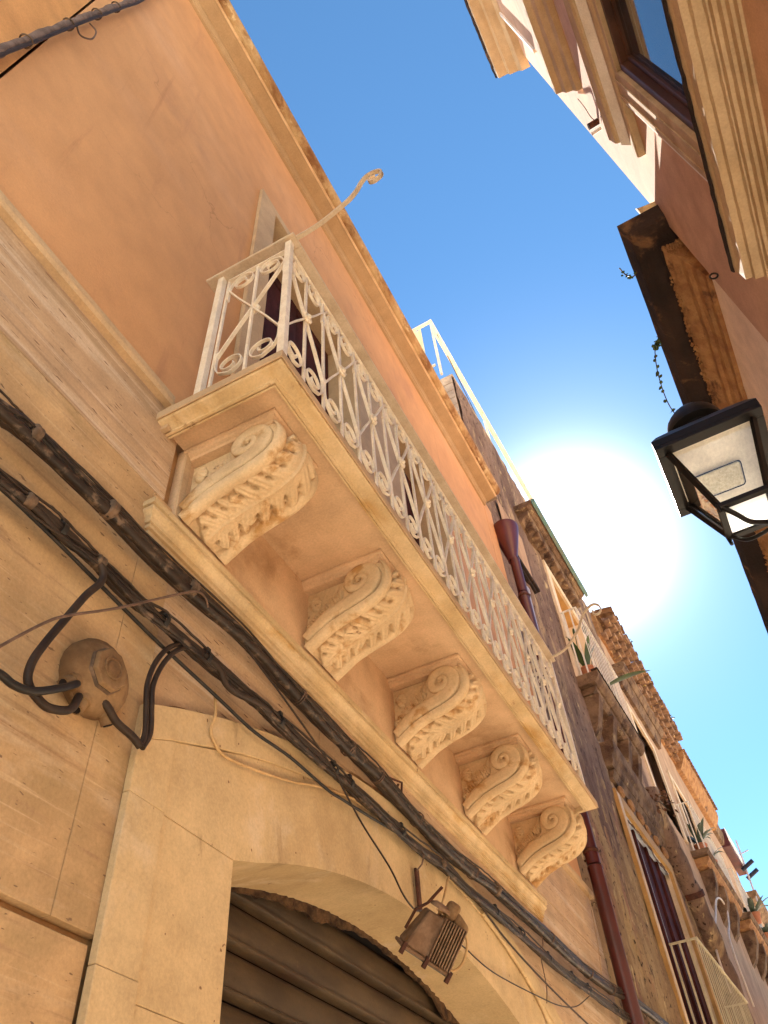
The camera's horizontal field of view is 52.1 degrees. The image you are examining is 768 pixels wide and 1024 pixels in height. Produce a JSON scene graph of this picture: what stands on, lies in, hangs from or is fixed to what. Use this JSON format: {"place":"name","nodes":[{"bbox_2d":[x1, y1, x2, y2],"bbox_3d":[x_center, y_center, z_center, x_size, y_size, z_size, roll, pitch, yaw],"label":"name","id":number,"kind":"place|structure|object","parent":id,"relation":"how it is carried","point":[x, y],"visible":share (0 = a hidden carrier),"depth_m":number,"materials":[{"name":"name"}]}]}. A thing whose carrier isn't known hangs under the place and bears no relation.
{"place":"outdoors","nodes":[
{"label":"outdoors","id":0,"kind":"place"},
{"bbox_2d":[230,0,767,909],"label":"sky","id":1,"kind":"structure","parent":0,"point":[493,216],"materials":[{"name":"blue"}]},
{"bbox_2d":[464,0,767,341],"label":"pink building","id":2,"kind":"structure","parent":0,"point":[671,96],"depth_m":4.37,"materials":[{"name":"brown paint"}]},
{"bbox_2d":[577,98,601,134],"bbox_3d":[1.740,-3.424,6.792,0.096,0.734,0.089,-23,-51,15],"label":"wall sensor","id":3,"kind":"object","parent":2,"relation":"attached to","point":[592,124],"depth_m":6.56,"materials":[{"name":"grey metal"}]},
{"bbox_2d":[600,0,694,131],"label":"window frame","id":4,"kind":"structure","parent":2,"relation":"in","point":[638,29],"depth_m":4.32,"materials":[{"name":"brown wood"}]},
{"bbox_2d":[709,272,718,279],"bbox_3d":[2.020,-1.445,4.815,0.056,0.072,0.012,-23,-51,15],"label":"wall ring","id":5,"kind":"object","parent":2,"relation":"attached to","point":[710,277],"depth_m":4.81,"materials":[{"name":"black metal"}]},
{"bbox_2d":[617,205,767,633],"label":"sooty cornice building","id":6,"kind":"structure","parent":0,"point":[714,344],"depth_m":5.92,"materials":[{"name":"stone"}]},
{"bbox_2d":[619,268,636,278],"bbox_3d":[1.862,-1.812,5.981,0.147,0.062,0.088,-5,-48,0],"label":"hanging vine","id":7,"kind":"object","parent":6,"relation":"attached to","point":[630,276],"visible":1,"depth_m":5.98,"materials":[{"name":"green plant"}]},
{"bbox_2d":[636,201,655,213],"bbox_3d":[1.987,-2.260,5.871,0.124,0.280,0.262,5,-49,-9],"label":"parapet scrap","id":8,"kind":"object","parent":6,"relation":"on","point":[642,209],"visible":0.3,"depth_m":5.85,"materials":[{"name":"beige stone"}]},
{"bbox_2d":[651,338,674,412],"bbox_3d":[2.520,-0.913,6.664,0.242,0.423,1.226,-30,-53,20],"label":"hanging vine","id":9,"kind":"object","parent":6,"relation":"hanging from","point":[656,345],"visible":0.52,"depth_m":6.52,"materials":[{"name":"green plant"}]},
{"bbox_2d":[651,398,767,545],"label":"street lantern","id":10,"kind":"object","parent":6,"relation":"attached to","point":[712,459],"visible":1,"depth_m":2.70,"materials":[{"name":"black metal"}]},
{"bbox_2d":[746,889,767,926],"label":"farthest building","id":11,"kind":"structure","parent":0,"point":[763,910],"depth_m":25.74,"materials":[{"name":"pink paint"}]},
{"label":"ground","id":12,"kind":"structure","parent":0,"visible":0},
{"bbox_2d":[0,0,90,73],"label":"orange building","id":13,"kind":"structure","parent":12,"relation":"on","point":[18,18],"depth_m":3.50,"materials":[{"name":"paint"}]},
{"bbox_2d":[0,0,620,1023],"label":"salmon building","id":14,"kind":"structure","parent":12,"relation":"on","point":[220,380],"depth_m":3.40,"materials":[{"name":"paint"}]},
{"bbox_2d":[0,0,144,58],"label":"wall conduit","id":15,"kind":"object","parent":14,"relation":"attached to","point":[31,39],"depth_m":3.67,"materials":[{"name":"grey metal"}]},
{"bbox_2d":[57,638,128,727],"bbox_3d":[-0.787,0.463,2.185,0.100,0.254,0.237,-23,-51,15],"label":"junction box","id":16,"kind":"object","parent":14,"relation":"attached to","point":[95,667],"visible":0.83,"depth_m":2.14,"materials":[{"name":"plastic"}]},
{"bbox_2d":[0,669,80,695],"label":"black cable","id":17,"kind":"object","parent":16,"relation":"attached to","point":[8,680],"visible":1,"depth_m":1.87,"materials":[{"name":"rubber"}]},
{"bbox_2d":[102,700,142,748],"bbox_3d":[-0.738,0.565,2.170,0.037,0.099,0.219,-28,-52,19],"label":"box cable","id":18,"kind":"object","parent":16,"relation":"attached to","point":[125,730],"visible":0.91,"depth_m":2.16,"materials":[{"name":"black rubber"}]},
{"bbox_2d":[209,691,355,800],"bbox_3d":[-0.336,0.999,2.975,0.026,0.283,1.052,-23,-51,15],"label":"painted cable","id":19,"kind":"object","parent":14,"relation":"attached to","point":[221,753],"visible":0.95,"depth_m":2.71,"materials":[{"name":"beige plastic"}]},
{"bbox_2d":[260,267,328,415],"bbox_3d":[-0.682,-0.652,5.239,0.033,3.350,1.230,-23,-51,15],"label":"balcony door","id":20,"kind":"structure","parent":14,"relation":"in","point":[272,309],"depth_m":6.21,"materials":[{"name":"red wood"}]},
{"bbox_2d":[0,468,631,1022],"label":"cable bundle","id":21,"kind":"object","parent":14,"relation":"attached to","point":[120,586],"visible":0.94,"depth_m":2.87,"materials":[{"name":"black rubber"}]},
{"bbox_2d":[23,555,106,714],"bbox_3d":[-0.841,0.314,2.139,0.043,0.548,0.208,-18,-50,11],"label":"looped cable","id":22,"kind":"object","parent":21,"relation":"hanging from","point":[41,702],"visible":0.93,"depth_m":2.02,"materials":[{"name":"black rubber"}]},
{"bbox_2d":[139,642,182,748],"bbox_3d":[-0.651,0.571,2.452,0.024,0.485,0.271,-23,-51,15],"label":"riser cable","id":23,"kind":"object","parent":21,"relation":"attached to","point":[155,662],"visible":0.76,"depth_m":2.33,"materials":[{"name":"black rubber"}]},
{"bbox_2d":[140,646,186,749],"bbox_3d":[-0.640,0.589,2.459,0.021,0.473,0.266,-23,-51,15],"label":"riser cable","id":24,"kind":"object","parent":21,"relation":"attached to","point":[166,659],"visible":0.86,"depth_m":2.35,"materials":[{"name":"black rubber"}]},
{"bbox_2d":[0,490,392,831],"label":"thin cable","id":25,"kind":"object","parent":21,"relation":"hanging from","point":[43,528],"visible":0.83,"depth_m":2.56,"materials":[{"name":"black rubber"}]},
{"bbox_2d":[204,651,274,713],"bbox_3d":[-0.508,0.634,2.781,0.036,0.088,0.435,-23,-51,15],"label":"dipping cable","id":26,"kind":"object","parent":21,"relation":"hanging from","point":[230,688],"visible":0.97,"depth_m":2.72,"materials":[{"name":"black rubber"}]},
{"bbox_2d":[245,646,421,911],"bbox_3d":[-0.153,1.138,3.164,0.041,0.492,1.491,-22,-50,14],"label":"drop wire","id":27,"kind":"object","parent":21,"relation":"hanging from","point":[319,748],"visible":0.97,"depth_m":3.14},
{"bbox_2d":[478,903,587,1023],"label":"branch wire","id":28,"kind":"object","parent":21,"relation":"hanging from","point":[525,961],"visible":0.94,"depth_m":4.48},
{"bbox_2d":[0,389,668,1023],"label":"cable bundle","id":29,"kind":"object","parent":14,"relation":"attached to","point":[98,499],"visible":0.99,"depth_m":2.98,"materials":[{"name":"black rubber"}]},
{"bbox_2d":[0,590,208,647],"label":"span wire","id":30,"kind":"object","parent":29,"relation":"attached to","point":[82,613],"visible":1,"depth_m":2.17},
{"bbox_2d":[390,777,402,791],"bbox_3d":[0.046,1.325,3.756,0.041,0.113,0.149,-31,-53,21],"label":"wire bracket","id":31,"kind":"object","parent":29,"relation":"attached to","point":[396,780],"visible":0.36,"depth_m":3.79,"materials":[{"name":"black metal"}]},
{"bbox_2d":[540,936,547,1002],"bbox_3d":[0.966,2.748,4.743,0.013,0.417,0.150,-28,-52,19],"label":"tie wire","id":32,"kind":"object","parent":29,"relation":"hanging from","point":[543,970],"visible":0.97,"depth_m":4.72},
{"bbox_2d":[404,472,419,546],"bbox_3d":[0.153,0.556,6.389,0.075,3.366,0.932,-23,-51,15],"label":"balcony door","id":33,"kind":"structure","parent":14,"relation":"in","point":[409,509],"depth_m":7.49,"materials":[{"name":"red wood"}]},
{"bbox_2d":[395,850,468,984],"bbox_3d":[0.186,1.741,3.366,0.286,0.706,0.820,-4,-48,-1],"label":"floodlight","id":34,"kind":"object","parent":14,"relation":"attached to","point":[432,939],"visible":1,"depth_m":2.98,"materials":[{"name":"brown metal"}]},
{"bbox_2d":[480,911,550,1023],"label":"buried conduit","id":35,"kind":"object","parent":14,"relation":"attached to","point":[511,954],"visible":0.98,"depth_m":4.42,"materials":[{"name":"beige plastic"}]},
{"bbox_2d":[462,945,589,1007],"bbox_3d":[0.851,2.656,4.535,0.026,0.376,2.553,-23,-51,15],"label":"slack wire","id":36,"kind":"object","parent":14,"relation":"attached to","point":[519,986],"visible":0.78,"depth_m":4.21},
{"bbox_2d":[494,519,643,1023],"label":"downpipe","id":37,"kind":"object","parent":14,"relation":"attached to","point":[507,532],"visible":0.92,"depth_m":6.84,"materials":[{"name":"brown metal"}]},
{"bbox_2d":[527,586,538,629],"bbox_3d":[1.753,1.183,9.489,0.136,0.690,0.136,-23,-51,15],"label":"plastic pipe","id":38,"kind":"object","parent":37,"relation":"attached to","point":[528,589],"visible":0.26,"depth_m":9.53,"materials":[{"name":"grey plastic"}]},
{"bbox_2d":[588,894,601,977],"bbox_3d":[1.711,3.436,6.377,0.011,0.844,0.397,-21,-50,14],"label":"hanging wire","id":39,"kind":"object","parent":14,"relation":"hanging from","point":[596,935],"visible":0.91,"depth_m":6.43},
{"bbox_2d":[412,319,753,1023],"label":"old building","id":40,"kind":"structure","parent":12,"relation":"on","point":[666,953],"depth_m":11.41,"materials":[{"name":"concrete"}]},
{"bbox_2d":[414,328,424,351],"bbox_3d":[-0.219,-2.518,14.409,2.160,1.420,0.049,-24,-51,16],"label":"cloth screen","id":41,"kind":"object","parent":40,"relation":"attached to","point":[418,334],"visible":0.05,"depth_m":14.45,"materials":[{"name":"white fabric"}]},
{"bbox_2d":[566,625,649,685],"bbox_3d":[3.539,2.416,12.890,1.604,1.299,0.622,24,-54,-23],"label":"balcony plant","id":42,"kind":"object","parent":40,"relation":"on","point":[591,666],"visible":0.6,"depth_m":12.53,"materials":[{"name":"green plant"}]},
{"bbox_2d":[646,789,678,816],"bbox_3d":[4.512,4.822,12.948,0.554,0.523,0.801,-23,-51,15],"label":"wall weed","id":43,"kind":"object","parent":40,"relation":"on","point":[665,809],"depth_m":12.97,"materials":[{"name":"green plant"}]},
{"bbox_2d":[645,786,755,1023],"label":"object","id":44,"kind":"object","parent":40,"relation":"attached to","point":[709,931],"visible":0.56,"depth_m":12.76,"materials":[{"name":"brown stone"}]},
{"bbox_2d":[590,606,767,1023],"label":"tiled eave building","id":45,"kind":"structure","parent":12,"relation":"on","point":[655,725],"depth_m":17.56,"materials":[{"name":"brown paint"}]},
{"bbox_2d":[624,700,687,843],"bbox_3d":[5.580,5.438,16.428,0.240,2.250,2.200,-24,-51,16],"label":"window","id":46,"kind":"structure","parent":45,"relation":"in","point":[631,713],"depth_m":16.75,"materials":[{"name":"wood"}]},
{"bbox_2d":[662,770,696,849],"bbox_3d":[7.172,7.535,18.417,0.240,2.250,2.000,-24,-51,16],"label":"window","id":47,"kind":"structure","parent":45,"relation":"in","point":[674,785],"depth_m":18.39,"materials":[{"name":"wood"}]},
{"bbox_2d":[680,817,714,849],"bbox_3d":[6.614,6.937,16.680,0.886,0.716,0.827,-23,-51,15],"label":"balcony plant","id":48,"kind":"object","parent":45,"relation":"on","point":[702,834],"visible":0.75,"depth_m":16.64,"materials":[{"name":"green plant"}]},
{"bbox_2d":[714,897,754,1006],"bbox_3d":[6.248,7.816,14.327,0.036,2.686,4.301,-24,-51,16],"label":"white cable","id":49,"kind":"object","parent":45,"relation":"attached to","point":[718,958],"visible":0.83,"depth_m":14.36,"materials":[{"name":"white plastic"}]},
{"bbox_2d":[675,749,767,1013],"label":"plastered building","id":50,"kind":"structure","parent":12,"relation":"on","point":[753,940],"depth_m":21.46,"materials":[{"name":"beige paint"}]},
{"bbox_2d":[735,882,746,907],"bbox_3d":[10.666,12.017,22.591,0.040,2.280,1.200,-24,-51,16],"label":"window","id":51,"kind":"structure","parent":50,"relation":"in","point":[738,889],"depth_m":22.86,"materials":[{"name":"wood"}]},
{"bbox_2d":[735,840,757,900],"bbox_3d":[11.896,11.733,25.640,0.508,2.103,0.061,-23,-51,15],"label":"roof antenna","id":52,"kind":"object","parent":50,"relation":"on","point":[740,854],"visible":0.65,"depth_m":25.86,"materials":[{"name":"white metal"}]},
{"bbox_2d":[742,896,767,923],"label":"balcony plant","id":53,"kind":"object","parent":50,"relation":"on","point":[755,912],"visible":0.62,"depth_m":19.32,"materials":[{"name":"green plant"}]},
{"bbox_2d":[761,923,767,938],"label":"balcony plant","id":54,"kind":"object","parent":50,"relation":"on","point":[765,929],"visible":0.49,"depth_m":20.27,"materials":[{"name":"green plant"}]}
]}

